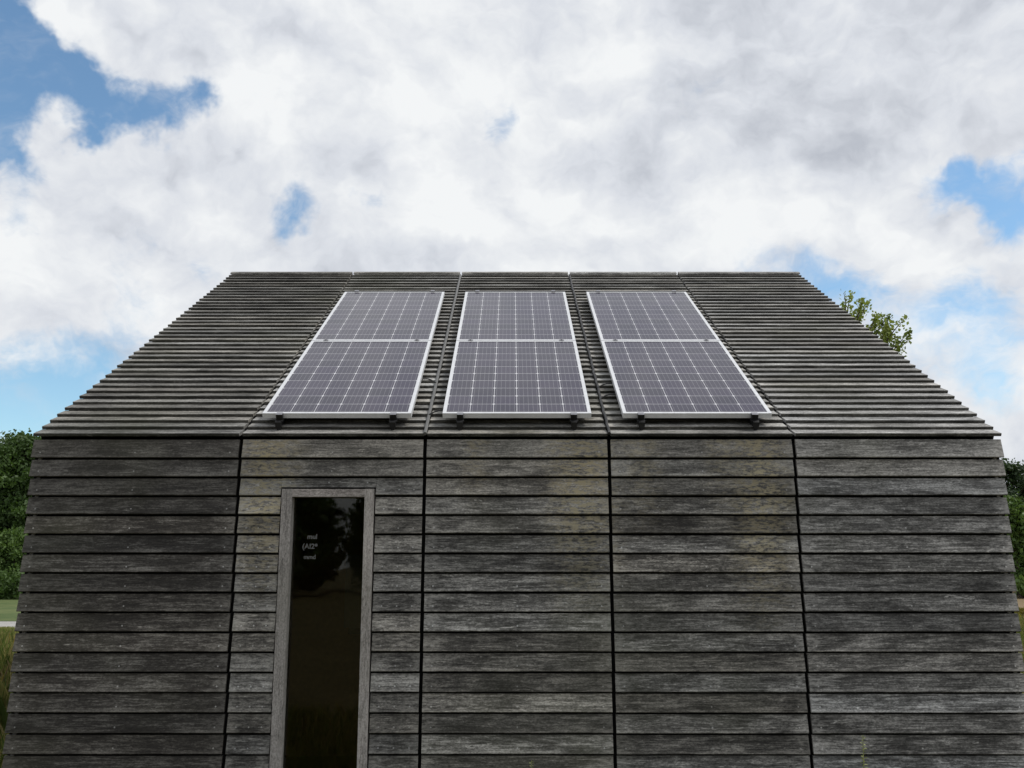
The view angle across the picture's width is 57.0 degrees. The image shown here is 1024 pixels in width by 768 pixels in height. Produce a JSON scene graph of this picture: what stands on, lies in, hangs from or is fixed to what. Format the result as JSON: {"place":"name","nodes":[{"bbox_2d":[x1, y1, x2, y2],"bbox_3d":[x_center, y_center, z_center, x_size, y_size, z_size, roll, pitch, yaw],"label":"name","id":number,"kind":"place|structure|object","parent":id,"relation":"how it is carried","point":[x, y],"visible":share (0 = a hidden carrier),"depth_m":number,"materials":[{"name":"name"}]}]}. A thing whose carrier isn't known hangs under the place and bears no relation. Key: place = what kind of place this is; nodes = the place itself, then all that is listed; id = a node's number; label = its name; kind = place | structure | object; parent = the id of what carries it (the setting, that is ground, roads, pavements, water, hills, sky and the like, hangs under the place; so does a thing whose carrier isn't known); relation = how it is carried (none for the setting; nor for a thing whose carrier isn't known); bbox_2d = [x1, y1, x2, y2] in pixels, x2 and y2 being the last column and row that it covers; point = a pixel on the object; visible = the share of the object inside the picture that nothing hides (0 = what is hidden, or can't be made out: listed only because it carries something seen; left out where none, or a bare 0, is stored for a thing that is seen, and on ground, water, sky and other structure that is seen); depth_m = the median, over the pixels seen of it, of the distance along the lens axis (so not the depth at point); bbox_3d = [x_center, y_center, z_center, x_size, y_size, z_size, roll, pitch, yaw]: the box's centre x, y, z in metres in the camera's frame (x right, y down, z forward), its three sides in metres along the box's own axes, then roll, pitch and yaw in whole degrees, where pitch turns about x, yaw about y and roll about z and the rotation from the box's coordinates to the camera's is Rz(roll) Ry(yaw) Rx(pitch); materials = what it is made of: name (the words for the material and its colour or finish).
{"place":"outdoors","nodes":[
{"label":"outdoors","id":0,"kind":"place"},
{"bbox_2d":[0,621,15,626],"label":"path","id":1,"kind":"structure","parent":0,"point":[7,623],"depth_m":25.60,"materials":[{"name":"grey concrete"}]},
{"bbox_2d":[0,597,20,620],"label":"lawn","id":2,"kind":"structure","parent":0,"point":[8,609],"depth_m":33.58,"materials":[{"name":"green plant"}]},
{"bbox_2d":[0,569,24,599],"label":"shrub","id":3,"kind":"object","parent":2,"relation":"on","point":[9,585],"visible":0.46,"depth_m":43.13,"materials":[{"name":"green plant"}]},
{"bbox_2d":[0,520,27,595],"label":"shrub","id":4,"kind":"object","parent":2,"relation":"on","point":[11,554],"visible":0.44,"depth_m":45.37,"materials":[{"name":"green plant"}]},
{"bbox_2d":[0,437,27,532],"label":"broadleaf tree","id":5,"kind":"object","parent":2,"relation":"on","point":[6,488],"visible":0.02,"depth_m":49.74,"materials":[{"name":"green plant"}]},
{"bbox_2d":[0,427,41,595],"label":"broadleaf tree","id":6,"kind":"object","parent":2,"relation":"on","point":[15,452],"visible":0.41,"depth_m":48.23,"materials":[{"name":"green plant"}]},
{"bbox_2d":[0,611,1023,767],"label":"meadow grass","id":7,"kind":"structure","parent":0,"point":[7,635],"depth_m":9.08,"materials":[{"name":"green plant"}]},
{"bbox_2d":[0,0,1023,493],"label":"sky","id":8,"kind":"structure","parent":0,"point":[153,152],"materials":[{"name":"white"}]},
{"bbox_2d":[1013,592,1023,607],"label":"dry grass","id":9,"kind":"structure","parent":0,"point":[1020,601],"depth_m":40.72,"materials":[{"name":"beige plant"}]},
{"bbox_2d":[1001,458,1023,594],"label":"broadleaf tree","id":10,"kind":"object","parent":9,"relation":"on","point":[1014,476],"visible":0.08,"depth_m":49.94,"materials":[{"name":"green plant"}]},
{"bbox_2d":[1003,492,1023,597],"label":"bush","id":11,"kind":"object","parent":9,"relation":"on","point":[1016,512],"visible":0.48,"depth_m":45.21,"materials":[{"name":"green plant"}]},
{"label":"ground","id":12,"kind":"structure","parent":0,"visible":0},
{"bbox_2d":[2,272,1023,767],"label":"timber cabin","id":13,"kind":"object","parent":12,"relation":"on","point":[816,568],"visible":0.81,"depth_m":6.02,"materials":[{"name":"grey wood"}]},
{"bbox_2d":[275,290,358,429],"bbox_3d":[-1.546,-0.320,7.847,0.052,0.107,3.445,0,20,0],"label":"mounting rail","id":14,"kind":"object","parent":13,"relation":"attached to","point":[279,421],"visible":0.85,"depth_m":6.26,"materials":[{"name":"metal"}]},
{"bbox_2d":[262,341,430,417],"bbox_3d":[-1.168,-0.066,7.062,0.992,0.035,1.645,0,20,0],"label":"solar panel","id":15,"kind":"object","parent":14,"relation":"attached to","point":[353,379],"visible":1,"depth_m":6.89,"materials":[{"name":"glass"}]},
{"bbox_2d":[312,292,444,343],"bbox_3d":[-1.168,-0.625,8.622,0.992,0.035,1.645,0,20,0],"label":"solar panel","id":16,"kind":"object","parent":14,"relation":"attached to","point":[383,316],"visible":0.81,"depth_m":8.51,"materials":[{"name":"glass"}]},
{"bbox_2d":[269,489,374,767],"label":"window","id":17,"kind":"structure","parent":13,"relation":"in","point":[285,567],"depth_m":5.93,"materials":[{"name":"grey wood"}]},
{"bbox_2d":[389,290,434,429],"bbox_3d":[-0.790,-0.320,7.847,0.052,0.107,3.445,0,20,0],"label":"mounting rail","id":18,"kind":"object","parent":13,"relation":"attached to","point":[393,419],"visible":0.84,"depth_m":6.25,"materials":[{"name":"metal"}]},
{"bbox_2d":[422,274,460,434],"bbox_3d":[-0.625,-0.438,8.261,0.310,2.311,3.898,0,-11,-3],"label":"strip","id":19,"kind":"object","parent":13,"relation":"on","point":[437,376],"visible":0.96,"depth_m":7.30,"materials":[{"name":"grey metal"}]},
{"bbox_2d":[456,290,478,429],"bbox_3d":[-0.345,-0.320,7.847,0.052,0.107,3.445,0,20,0],"label":"mounting rail","id":20,"kind":"object","parent":13,"relation":"attached to","point":[460,420],"visible":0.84,"depth_m":6.25,"materials":[{"name":"metal"}]},
{"bbox_2d":[443,341,590,417],"bbox_3d":[0.033,-0.066,7.062,0.992,0.035,1.645,0,20,0],"label":"solar panel","id":21,"kind":"object","parent":20,"relation":"attached to","point":[516,379],"visible":1,"depth_m":6.89,"materials":[{"name":"glass"}]},
{"bbox_2d":[551,290,577,429],"bbox_3d":[0.411,-0.320,7.847,0.052,0.107,3.445,0,20,0],"label":"mounting rail","id":22,"kind":"object","parent":13,"relation":"attached to","point":[573,420],"visible":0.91,"depth_m":6.25,"materials":[{"name":"metal"}]},
{"bbox_2d":[456,292,575,340],"bbox_3d":[0.033,-0.625,8.622,0.992,0.035,1.645,0,20,0],"label":"solar panel","id":23,"kind":"object","parent":22,"relation":"attached to","point":[515,316],"visible":0.8,"depth_m":8.51,"materials":[{"name":"glass"}]},
{"bbox_2d":[568,274,615,434],"bbox_3d":[0.717,-0.439,8.263,0.198,2.308,3.900,0,-11,0],"label":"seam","id":24,"kind":"object","parent":13,"relation":"on","point":[596,382],"visible":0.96,"depth_m":7.29,"materials":[{"name":"grey metal"}]},
{"bbox_2d":[596,290,644,429],"bbox_3d":[0.858,-0.320,7.847,0.052,0.107,3.445,0,20,0],"label":"mounting rail","id":25,"kind":"object","parent":13,"relation":"attached to","point":[640,419],"visible":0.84,"depth_m":6.25,"materials":[{"name":"metal"}]},
{"bbox_2d":[586,292,719,342],"bbox_3d":[1.236,-0.625,8.622,0.992,0.035,1.645,0,20,0],"label":"solar panel","id":26,"kind":"object","parent":25,"relation":"attached to","point":[648,316],"visible":0.83,"depth_m":8.51,"materials":[{"name":"glass"}]},
{"bbox_2d":[601,341,771,417],"bbox_3d":[1.236,-0.066,7.062,0.992,0.035,1.645,0,20,0],"label":"solar panel","id":27,"kind":"object","parent":25,"relation":"attached to","point":[679,379],"visible":1,"depth_m":6.89,"materials":[{"name":"glass"}]},
{"bbox_2d":[672,290,759,429],"bbox_3d":[1.614,-0.320,7.847,0.052,0.107,3.445,0,20,0],"label":"mounting rail","id":28,"kind":"object","parent":13,"relation":"attached to","point":[754,421],"visible":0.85,"depth_m":6.26,"materials":[{"name":"metal"}]},
{"bbox_2d":[860,736,867,767],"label":"weed","id":29,"kind":"object","parent":12,"relation":"on","point":[863,754],"visible":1,"depth_m":5.50,"materials":[{"name":"green plant"}]},
{"bbox_2d":[839,290,912,356],"bbox_3d":[6.355,1.510,17.999,3.030,6.991,2.846,9,-14,-40],"label":"broadleaf tree","id":30,"kind":"object","parent":12,"relation":"on","point":[885,334],"visible":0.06,"depth_m":18.39,"materials":[{"name":"green plant"}]},
{"bbox_2d":[1014,607,1023,614],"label":"grass","id":31,"kind":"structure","parent":12,"relation":"on","point":[1021,610],"depth_m":22.80,"materials":[{"name":"green plant"}]}
]}

